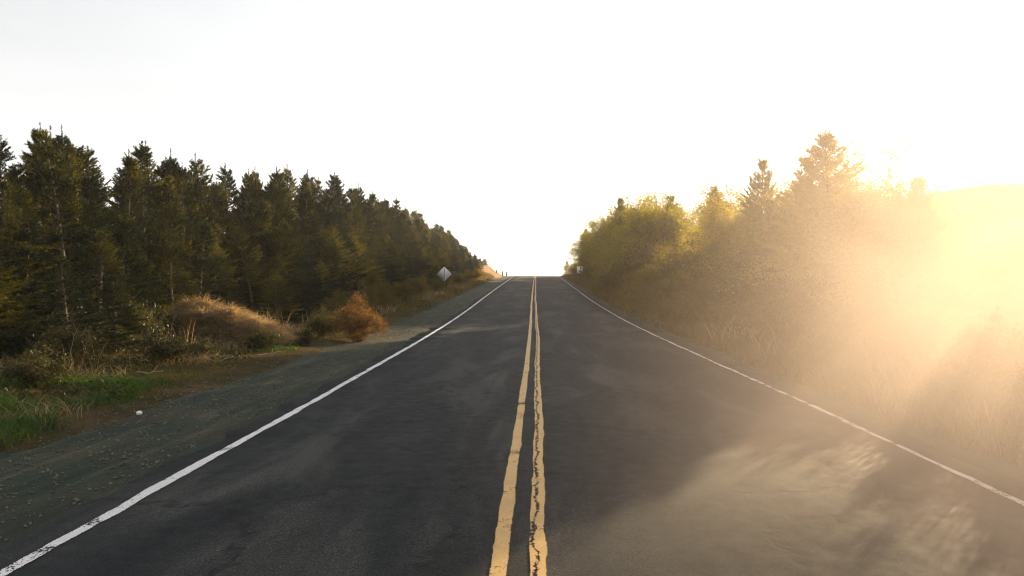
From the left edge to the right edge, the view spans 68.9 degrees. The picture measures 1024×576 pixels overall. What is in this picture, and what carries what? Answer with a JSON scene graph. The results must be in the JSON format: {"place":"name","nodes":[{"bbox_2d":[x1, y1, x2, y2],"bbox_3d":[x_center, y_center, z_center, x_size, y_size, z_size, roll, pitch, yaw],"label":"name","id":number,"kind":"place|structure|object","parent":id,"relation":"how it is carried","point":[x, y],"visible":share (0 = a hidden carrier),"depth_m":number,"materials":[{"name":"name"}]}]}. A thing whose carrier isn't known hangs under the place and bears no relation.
{"place":"outdoors","nodes":[
{"label":"outdoors","id":0,"kind":"place"},
{"bbox_2d":[0,316,1022,545],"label":"gravel","id":1,"kind":"structure","parent":0,"point":[123,456],"depth_m":9.10,"materials":[{"name":"gravel"}]},
{"bbox_2d":[0,276,1023,575],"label":"road","id":2,"kind":"structure","parent":0,"point":[536,426],"depth_m":6.26,"materials":[{"name":"asphalt"}]},
{"bbox_2d":[0,262,1023,463],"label":"ground","id":3,"kind":"structure","parent":0,"point":[75,425],"depth_m":11.32,"materials":[{"name":"soil"}]},
{"bbox_2d":[0,135,36,308],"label":"spruce tree","id":4,"kind":"object","parent":3,"relation":"on","point":[3,155],"visible":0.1,"depth_m":18.48,"materials":[{"name":"green plant"}]},
{"bbox_2d":[0,251,44,358],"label":"spruce tree","id":5,"kind":"object","parent":3,"relation":"on","point":[11,303],"visible":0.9,"depth_m":12.66,"materials":[{"name":"green plant"}]},
{"bbox_2d":[0,172,51,347],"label":"spruce tree","id":6,"kind":"object","parent":3,"relation":"on","point":[9,219],"visible":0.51,"depth_m":13.76,"materials":[{"name":"green plant"}]},
{"bbox_2d":[0,163,78,321],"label":"spruce tree","id":7,"kind":"object","parent":3,"relation":"on","point":[13,177],"visible":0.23,"depth_m":15.08,"materials":[{"name":"green plant"}]},
{"bbox_2d":[0,339,80,389],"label":"weedy shrub","id":8,"kind":"object","parent":3,"relation":"on","point":[40,370],"visible":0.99,"depth_m":10.73,"materials":[{"name":"green plant"}]},
{"bbox_2d":[8,123,79,310],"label":"spruce tree","id":9,"kind":"object","parent":3,"relation":"on","point":[36,134],"visible":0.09,"depth_m":17.45,"materials":[{"name":"green plant"}]},
{"bbox_2d":[0,214,91,358],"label":"spruce tree","id":10,"kind":"object","parent":3,"relation":"on","point":[30,287],"visible":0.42,"depth_m":13.98,"materials":[{"name":"green plant"}]},
{"bbox_2d":[4,299,111,348],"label":"weedy shrub","id":11,"kind":"object","parent":3,"relation":"on","point":[35,328],"visible":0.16,"depth_m":13.16,"materials":[{"name":"green plant"}]},
{"bbox_2d":[10,316,117,370],"bbox_3d":[-7.316,0.953,12.233,1.513,1.021,1.291,-1,1,-39],"label":"weedy shrub","id":12,"kind":"object","parent":3,"relation":"on","point":[76,345],"visible":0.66,"depth_m":12.13,"materials":[{"name":"green plant"}]},
{"bbox_2d":[6,255,128,355],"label":"spruce tree","id":13,"kind":"object","parent":3,"relation":"on","point":[58,273],"visible":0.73,"depth_m":12.73,"materials":[{"name":"green plant"}]},
{"bbox_2d":[9,134,131,327],"bbox_3d":[-9.518,-0.970,16.288,3.215,4.518,3.132,0,1,24],"label":"spruce tree","id":14,"kind":"object","parent":3,"relation":"on","point":[40,181],"visible":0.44,"depth_m":15.62,"materials":[{"name":"green plant"}]},
{"bbox_2d":[42,140,103,287],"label":"spruce tree","id":15,"kind":"object","parent":3,"relation":"on","point":[70,152],"visible":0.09,"depth_m":19.07,"materials":[{"name":"green plant"}]},
{"bbox_2d":[24,124,138,283],"bbox_3d":[-11.754,-1.493,20.377,4.070,5.759,3.783,0,1,-29],"label":"spruce tree","id":16,"kind":"object","parent":3,"relation":"on","point":[61,143],"visible":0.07,"depth_m":19.82,"materials":[{"name":"green plant"}]},
{"bbox_2d":[31,167,139,315],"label":"spruce tree","id":17,"kind":"object","parent":3,"relation":"on","point":[87,185],"visible":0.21,"depth_m":17.22,"materials":[{"name":"green plant"}]},
{"bbox_2d":[52,228,151,333],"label":"spruce tree","id":18,"kind":"object","parent":3,"relation":"on","point":[104,258],"visible":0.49,"depth_m":15.39,"materials":[{"name":"green plant"}]},
{"bbox_2d":[85,273,149,354],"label":"spruce tree","id":19,"kind":"object","parent":3,"relation":"on","point":[124,309],"visible":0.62,"depth_m":14.64,"materials":[{"name":"green plant"}]},
{"bbox_2d":[85,217,172,319],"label":"spruce tree","id":20,"kind":"object","parent":3,"relation":"on","point":[127,235],"visible":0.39,"depth_m":17.18,"materials":[{"name":"green plant"}]},
{"bbox_2d":[88,288,170,339],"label":"weedy shrub","id":21,"kind":"object","parent":3,"relation":"on","point":[148,325],"visible":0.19,"depth_m":15.95,"materials":[{"name":"green plant"}]},
{"bbox_2d":[84,152,179,312],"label":"spruce tree","id":22,"kind":"object","parent":3,"relation":"on","point":[130,165],"visible":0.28,"depth_m":18.62,"materials":[{"name":"green plant"}]},
{"bbox_2d":[91,141,197,301],"bbox_3d":[-10.802,-1.523,21.227,3.899,5.480,3.024,-1,1,-36],"label":"spruce tree","id":23,"kind":"object","parent":3,"relation":"on","point":[138,154],"visible":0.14,"depth_m":21.28,"materials":[{"name":"green plant"}]},
{"bbox_2d":[122,181,183,304],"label":"spruce tree","id":24,"kind":"object","parent":3,"relation":"on","point":[148,209],"visible":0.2,"depth_m":20.11,"materials":[{"name":"green plant"}]},
{"bbox_2d":[127,292,186,337],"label":"weedy shrub","id":25,"kind":"object","parent":3,"relation":"on","point":[169,320],"visible":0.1,"depth_m":17.49,"materials":[{"name":"green plant"}]},
{"bbox_2d":[122,321,200,364],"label":"weedy shrub","id":26,"kind":"object","parent":3,"relation":"on","point":[164,350],"visible":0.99,"depth_m":14.03,"materials":[{"name":"green plant"}]},
{"bbox_2d":[148,170,198,308],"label":"spruce tree","id":27,"kind":"object","parent":3,"relation":"on","point":[170,191],"visible":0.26,"depth_m":21.45,"materials":[{"name":"green plant"}]},
{"bbox_2d":[137,229,218,316],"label":"spruce tree","id":28,"kind":"object","parent":3,"relation":"on","point":[170,251],"visible":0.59,"depth_m":19.01,"materials":[{"name":"green plant"}]},
{"bbox_2d":[147,163,225,297],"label":"spruce tree","id":29,"kind":"object","parent":3,"relation":"on","point":[182,181],"visible":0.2,"depth_m":22.60,"materials":[{"name":"green plant"}]},
{"bbox_2d":[140,148,243,296],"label":"spruce tree","id":30,"kind":"object","parent":3,"relation":"on","point":[163,172],"visible":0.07,"depth_m":23.63,"materials":[{"name":"green plant"}]},
{"bbox_2d":[159,221,241,307],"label":"spruce tree","id":31,"kind":"object","parent":3,"relation":"on","point":[202,260],"visible":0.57,"depth_m":21.07,"materials":[{"name":"green plant"}]},
{"bbox_2d":[0,314,400,449],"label":"green grass","id":32,"kind":"structure","parent":3,"relation":"on","point":[6,425],"depth_m":9.96,"materials":[{"name":"plant"}]},
{"bbox_2d":[185,172,236,303],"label":"spruce tree","id":33,"kind":"object","parent":3,"relation":"on","point":[205,202],"visible":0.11,"depth_m":24.18,"materials":[{"name":"green plant"}]},
{"bbox_2d":[188,152,241,260],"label":"spruce tree","id":34,"kind":"object","parent":3,"relation":"on","point":[195,164],"visible":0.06,"depth_m":30.62,"materials":[{"name":"green plant"}]},
{"bbox_2d":[0,299,431,442],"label":"weeds","id":35,"kind":"object","parent":3,"relation":"on","point":[138,364],"visible":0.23,"depth_m":12.89,"materials":[{"name":"green plant"}]},
{"bbox_2d":[166,293,269,342],"bbox_3d":[-7.319,0.682,18.668,3.171,1.248,2.308,0,1,2],"label":"dead grass heap","id":36,"kind":"object","parent":3,"relation":"on","point":[211,320],"visible":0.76,"depth_m":18.13,"materials":[{"name":"plant"}]},
{"bbox_2d":[187,229,249,310],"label":"spruce tree","id":37,"kind":"object","parent":3,"relation":"on","point":[228,271],"visible":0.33,"depth_m":22.28,"materials":[{"name":"green plant"}]},
{"bbox_2d":[205,179,240,288],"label":"spruce tree","id":38,"kind":"object","parent":3,"relation":"on","point":[218,198],"visible":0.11,"depth_m":28.22,"materials":[{"name":"green plant"}]},
{"bbox_2d":[209,163,240,262],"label":"spruce tree","id":39,"kind":"object","parent":3,"relation":"on","point":[230,184],"visible":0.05,"depth_m":31.96,"materials":[{"name":"green plant"}]},
{"bbox_2d":[217,173,273,311],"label":"spruce tree","id":40,"kind":"object","parent":3,"relation":"on","point":[247,218],"visible":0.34,"depth_m":25.84,"materials":[{"name":"green plant"}]},
{"bbox_2d":[0,271,493,453],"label":"verge grass","id":41,"kind":"structure","parent":3,"relation":"on","point":[406,309],"depth_m":13.79,"materials":[{"name":"plant"}]},
{"bbox_2d":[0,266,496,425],"bbox_3d":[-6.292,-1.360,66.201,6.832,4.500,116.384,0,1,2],"label":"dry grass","id":42,"kind":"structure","parent":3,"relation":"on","point":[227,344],"depth_m":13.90,"materials":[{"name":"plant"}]},
{"bbox_2d":[226,196,283,307],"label":"spruce tree","id":43,"kind":"object","parent":3,"relation":"on","point":[263,212],"visible":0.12,"depth_m":27.21,"materials":[{"name":"green plant"}]},
{"bbox_2d":[0,276,511,545],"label":"gravel shoulder","id":44,"kind":"object","parent":3,"relation":"on","point":[13,529],"visible":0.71,"depth_m":8.19},
{"bbox_2d":[214,312,300,346],"bbox_3d":[-6.283,0.968,18.420,2.398,0.954,1.913,0,1,2],"label":"dead grass heap","id":45,"kind":"object","parent":3,"relation":"on","point":[282,331],"visible":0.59,"depth_m":18.10,"materials":[{"name":"plant"}]},
{"bbox_2d":[220,228,299,320],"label":"spruce tree","id":46,"kind":"object","parent":3,"relation":"on","point":[238,250],"visible":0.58,"depth_m":23.97,"materials":[{"name":"green plant"}]},
{"bbox_2d":[243,323,283,348],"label":"weedy shrub","id":47,"kind":"object","parent":3,"relation":"on","point":[268,339],"visible":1,"depth_m":17.39,"materials":[{"name":"green plant"}]},
{"bbox_2d":[226,216,331,320],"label":"spruce tree","id":48,"kind":"object","parent":3,"relation":"on","point":[286,230],"visible":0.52,"depth_m":25.69,"materials":[{"name":"green plant"}]},
{"bbox_2d":[253,267,304,323],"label":"spruce tree","id":49,"kind":"object","parent":3,"relation":"on","point":[276,282],"visible":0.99,"depth_m":23.22,"materials":[{"name":"green plant"}]},
{"bbox_2d":[245,175,328,295],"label":"spruce tree","id":50,"kind":"object","parent":3,"relation":"on","point":[277,199],"visible":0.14,"depth_m":30.45,"materials":[{"name":"green plant"}]},
{"bbox_2d":[262,218,324,316],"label":"spruce tree","id":51,"kind":"object","parent":3,"relation":"on","point":[303,265],"visible":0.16,"depth_m":27.09,"materials":[{"name":"green plant"}]},
{"bbox_2d":[299,302,339,337],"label":"shrub","id":52,"kind":"object","parent":3,"relation":"on","point":[319,324],"visible":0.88,"depth_m":20.65,"materials":[{"name":"green plant"}]},
{"bbox_2d":[291,186,348,305],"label":"spruce tree","id":53,"kind":"object","parent":3,"relation":"on","point":[312,223],"visible":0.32,"depth_m":32.10,"materials":[{"name":"green plant"}]},
{"bbox_2d":[303,194,348,293],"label":"spruce tree","id":54,"kind":"object","parent":3,"relation":"on","point":[329,217],"visible":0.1,"depth_m":35.34,"materials":[{"name":"green plant"}]},
{"bbox_2d":[306,236,353,305],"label":"spruce tree","id":55,"kind":"object","parent":3,"relation":"on","point":[327,251],"visible":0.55,"depth_m":31.36,"materials":[{"name":"green plant"}]},
{"bbox_2d":[307,221,356,305],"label":"spruce tree","id":56,"kind":"object","parent":3,"relation":"on","point":[331,232],"visible":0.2,"depth_m":33.27,"materials":[{"name":"green plant"}]},
{"bbox_2d":[318,173,351,224],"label":"spruce tree","id":57,"kind":"object","parent":3,"relation":"on","point":[336,181],"visible":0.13,"depth_m":47.23,"materials":[{"name":"green plant"}]},
{"bbox_2d":[336,226,371,289],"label":"spruce tree","id":58,"kind":"object","parent":3,"relation":"on","point":[347,245],"visible":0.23,"depth_m":37.06,"materials":[{"name":"green plant"}]},
{"bbox_2d":[318,291,393,342],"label":"rusty bush","id":59,"kind":"object","parent":3,"relation":"on","point":[354,324],"visible":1,"depth_m":20.19,"materials":[{"name":"brown plant"}]},
{"bbox_2d":[341,204,378,277],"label":"spruce tree","id":60,"kind":"object","parent":3,"relation":"on","point":[356,222],"visible":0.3,"depth_m":40.33,"materials":[{"name":"green plant"}]},
{"bbox_2d":[347,280,386,308],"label":"weedy bush","id":61,"kind":"object","parent":3,"relation":"on","point":[371,298],"visible":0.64,"depth_m":31.09,"materials":[{"name":"green plant"}]},
{"bbox_2d":[344,229,399,297],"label":"spruce tree","id":62,"kind":"object","parent":3,"relation":"on","point":[369,264],"visible":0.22,"depth_m":38.11,"materials":[{"name":"green plant"}]},
{"bbox_2d":[369,279,399,305],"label":"weedy bush","id":63,"kind":"object","parent":3,"relation":"on","point":[384,293],"visible":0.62,"depth_m":35.56,"materials":[{"name":"green plant"}]},
{"bbox_2d":[377,235,413,287],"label":"spruce tree","id":64,"kind":"object","parent":3,"relation":"on","point":[389,243],"visible":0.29,"depth_m":45.28,"materials":[{"name":"green plant"}]},
{"bbox_2d":[404,240,445,289],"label":"spruce tree","id":65,"kind":"object","parent":3,"relation":"on","point":[411,251],"visible":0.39,"depth_m":53.87,"materials":[{"name":"green plant"}]},
{"bbox_2d":[565,211,608,263],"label":"bushy tree","id":66,"kind":"object","parent":3,"relation":"on","point":[581,243],"visible":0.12,"depth_m":89.75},
{"bbox_2d":[581,203,614,261],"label":"bushy tree","id":67,"kind":"object","parent":3,"relation":"on","point":[597,237],"visible":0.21,"depth_m":78.83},
{"bbox_2d":[591,233,628,278],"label":"bushy tree","id":68,"kind":"object","parent":3,"relation":"on","point":[608,257],"visible":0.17,"depth_m":51.91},
{"bbox_2d":[590,251,645,298],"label":"bramble bush","id":69,"kind":"object","parent":3,"relation":"on","point":[609,280],"visible":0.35,"depth_m":42.07,"materials":[{"name":"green plant"}]},
{"bbox_2d":[589,188,648,258],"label":"bushy tree","id":70,"kind":"object","parent":3,"relation":"on","point":[619,216],"visible":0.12,"depth_m":64.60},
{"bbox_2d":[602,194,651,260],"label":"bushy tree","id":71,"kind":"object","parent":3,"relation":"on","point":[631,223],"visible":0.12,"depth_m":51.34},
{"bbox_2d":[598,239,674,288],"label":"bramble bush","id":72,"kind":"object","parent":3,"relation":"on","point":[642,258],"visible":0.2,"depth_m":42.84,"materials":[{"name":"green plant"}]},
{"bbox_2d":[612,265,671,315],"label":"bramble bush","id":73,"kind":"object","parent":3,"relation":"on","point":[649,284],"visible":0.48,"depth_m":31.63,"materials":[{"name":"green plant"}]},
{"bbox_2d":[600,180,695,267],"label":"bushy tree","id":74,"kind":"object","parent":3,"relation":"on","point":[652,225],"visible":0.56,"depth_m":44.97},
{"bbox_2d":[636,233,706,291],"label":"bramble bush","id":75,"kind":"object","parent":3,"relation":"on","point":[692,259],"visible":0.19,"depth_m":32.15,"materials":[{"name":"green plant"}]},
{"bbox_2d":[658,194,708,256],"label":"bushy tree","id":76,"kind":"object","parent":3,"relation":"on","point":[688,218],"visible":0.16,"depth_m":47.01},
{"bbox_2d":[656,270,723,322],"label":"bramble bush","id":77,"kind":"object","parent":3,"relation":"on","point":[681,291],"visible":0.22,"depth_m":26.28,"materials":[{"name":"brown plant"}]},
{"bbox_2d":[650,230,734,293],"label":"bushy tree","id":78,"kind":"object","parent":3,"relation":"on","point":[709,250],"visible":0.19,"depth_m":29.84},
{"bbox_2d":[657,278,732,327],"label":"bramble bush","id":79,"kind":"object","parent":3,"relation":"on","point":[687,312],"visible":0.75,"depth_m":23.83,"materials":[{"name":"brown plant"}]},
{"bbox_2d":[666,254,748,315],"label":"bramble bush","id":80,"kind":"object","parent":3,"relation":"on","point":[716,272],"visible":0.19,"depth_m":26.90,"materials":[{"name":"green plant"}]},
{"bbox_2d":[675,180,741,266],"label":"bushy tree","id":81,"kind":"object","parent":3,"relation":"on","point":[713,217],"visible":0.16,"depth_m":32.40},
{"bbox_2d":[693,183,762,270],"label":"bushy tree","id":82,"kind":"object","parent":3,"relation":"on","point":[734,225],"visible":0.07,"depth_m":30.54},
{"bbox_2d":[693,276,766,328],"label":"bramble bush","id":83,"kind":"object","parent":3,"relation":"on","point":[716,310],"visible":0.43,"depth_m":21.79,"materials":[{"name":"brown plant"}]},
{"bbox_2d":[698,218,791,309],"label":"bushy tree","id":84,"kind":"object","parent":3,"relation":"on","point":[749,251],"visible":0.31,"depth_m":25.30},
{"bbox_2d":[709,156,782,291],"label":"conifer tree","id":85,"kind":"object","parent":3,"relation":"on","point":[760,184],"visible":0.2,"depth_m":27.93,"materials":[{"name":"green plant"}]},
{"bbox_2d":[706,172,799,280],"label":"bushy tree","id":86,"kind":"object","parent":3,"relation":"on","point":[772,214],"visible":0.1,"depth_m":26.81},
{"bbox_2d":[722,259,815,340],"bbox_3d":[6.643,0.394,19.379,2.572,2.296,3.119,0,1,27],"label":"bramble bush","id":87,"kind":"object","parent":3,"relation":"on","point":[773,289],"visible":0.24,"depth_m":19.14,"materials":[{"name":"brown plant"}]},
{"bbox_2d":[561,273,1023,467],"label":"verge grass","id":88,"kind":"structure","parent":3,"relation":"on","point":[828,366],"depth_m":11.41,"materials":[{"name":"plant"}]},
{"bbox_2d":[561,276,1023,487],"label":"gravel shoulder","id":89,"kind":"object","parent":3,"relation":"on","point":[996,467],"visible":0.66,"depth_m":8.93},
{"bbox_2d":[727,273,859,348],"bbox_3d":[6.555,0.593,17.241,2.988,1.868,2.956,0,1,31],"label":"bramble bush","id":90,"kind":"object","parent":3,"relation":"on","point":[779,316],"visible":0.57,"depth_m":17.12,"materials":[{"name":"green plant"}]},
{"bbox_2d":[762,153,835,302],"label":"conifer tree","id":91,"kind":"object","parent":3,"relation":"on","point":[798,174],"visible":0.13,"depth_m":25.58,"materials":[{"name":"green plant"}]},
{"bbox_2d":[729,129,882,304],"bbox_3d":[9.847,-1.790,23.256,5.864,6.266,5.135,0,1,2],"label":"conifer tree","id":92,"kind":"object","parent":3,"relation":"on","point":[829,145],"visible":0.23,"depth_m":22.89,"materials":[{"name":"green plant"}]},
{"bbox_2d":[773,293,860,344],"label":"bramble bush","id":93,"kind":"object","parent":3,"relation":"on","point":[824,309],"visible":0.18,"depth_m":16.21,"materials":[{"name":"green plant"}]},
{"bbox_2d":[779,299,886,358],"bbox_3d":[6.386,0.845,14.603,2.103,1.329,2.126,0,1,5],"label":"bramble bush","id":94,"kind":"object","parent":3,"relation":"on","point":[839,324],"visible":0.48,"depth_m":14.50,"materials":[{"name":"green plant"}]},
{"bbox_2d":[718,185,964,316],"bbox_3d":[9.238,-0.809,21.365,7.237,4.399,5.582,0,1,-21],"label":"bushy tree","id":95,"kind":"object","parent":3,"relation":"on","point":[810,255],"visible":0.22,"depth_m":20.98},
{"bbox_2d":[701,311,1023,465],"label":"dry grass","id":96,"kind":"structure","parent":3,"relation":"on","point":[921,372],"depth_m":9.71,"materials":[{"name":"plant"}]},
{"bbox_2d":[819,301,924,376],"bbox_3d":[6.140,0.907,12.905,1.513,1.350,1.835,0,1,7],"label":"bramble bush","id":97,"kind":"object","parent":3,"relation":"on","point":[886,342],"visible":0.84,"depth_m":12.76,"materials":[{"name":"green plant"}]},
{"bbox_2d":[765,131,1003,311],"bbox_3d":[9.906,-1.461,20.673,5.743,5.603,5.766,0,1,-3],"label":"bushy tree","id":98,"kind":"object","parent":3,"relation":"on","point":[859,198],"visible":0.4,"depth_m":19.84,"materials":[{"name":"plant"}]},
{"bbox_2d":[773,157,995,291],"bbox_3d":[10.935,-1.257,22.089,6.657,5.151,5.326,0,1,-11],"label":"bushy tree","id":99,"kind":"object","parent":3,"relation":"on","point":[865,183],"visible":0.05,"depth_m":21.76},
{"bbox_2d":[789,178,990,313],"bbox_3d":[9.662,-0.793,19.540,5.072,4.243,5.672,0,1,27],"label":"bushy tree","id":100,"kind":"object","parent":3,"relation":"on","point":[880,244],"visible":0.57,"depth_m":18.70,"materials":[{"name":"plant"}]},
{"bbox_2d":[830,271,962,348],"bbox_3d":[7.933,0.574,15.401,2.053,1.832,2.490,-1,1,-36],"label":"bramble bush","id":101,"kind":"object","parent":3,"relation":"on","point":[887,301],"visible":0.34,"depth_m":15.08,"materials":[{"name":"beige plant"}]},
{"bbox_2d":[873,298,1008,366],"bbox_3d":[7.143,0.914,12.814,2.142,1.512,2.246,0,1,-10],"label":"bramble bush","id":102,"kind":"object","parent":3,"relation":"on","point":[934,323],"visible":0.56,"depth_m":12.55,"materials":[{"name":"beige plant"}]},
{"bbox_2d":[905,354,1010,415],"bbox_3d":[5.572,1.208,9.246,1.329,0.831,1.314,-1,1,-35],"label":"bramble bush","id":103,"kind":"object","parent":3,"relation":"on","point":[971,382],"visible":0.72,"depth_m":9.07,"materials":[{"name":"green plant"}]},
{"bbox_2d":[924,304,1023,383],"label":"bramble bush","id":104,"kind":"object","parent":3,"relation":"on","point":[991,356],"visible":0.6,"depth_m":10.32,"materials":[{"name":"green plant"}]},
{"bbox_2d":[931,287,1021,332],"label":"scrub bush","id":105,"kind":"object","parent":3,"relation":"on","point":[973,306],"visible":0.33,"depth_m":20.47,"materials":[{"name":"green plant"}]},
{"bbox_2d":[977,354,1023,408],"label":"bramble bush","id":106,"kind":"object","parent":3,"relation":"on","point":[1009,374],"visible":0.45,"depth_m":8.65,"materials":[{"name":"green plant"}]},
{"bbox_2d":[978,363,1023,424],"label":"bramble bush","id":107,"kind":"object","parent":3,"relation":"on","point":[1020,395],"visible":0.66,"depth_m":7.81,"materials":[{"name":"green plant"}]},
{"bbox_2d":[0,0,1023,275],"label":"sky","id":108,"kind":"structure","parent":0,"point":[508,125],"materials":[{"name":"white"}]},
{"bbox_2d":[892,184,1023,266],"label":"hill","id":109,"kind":"structure","parent":0,"point":[1001,206],"depth_m":163.47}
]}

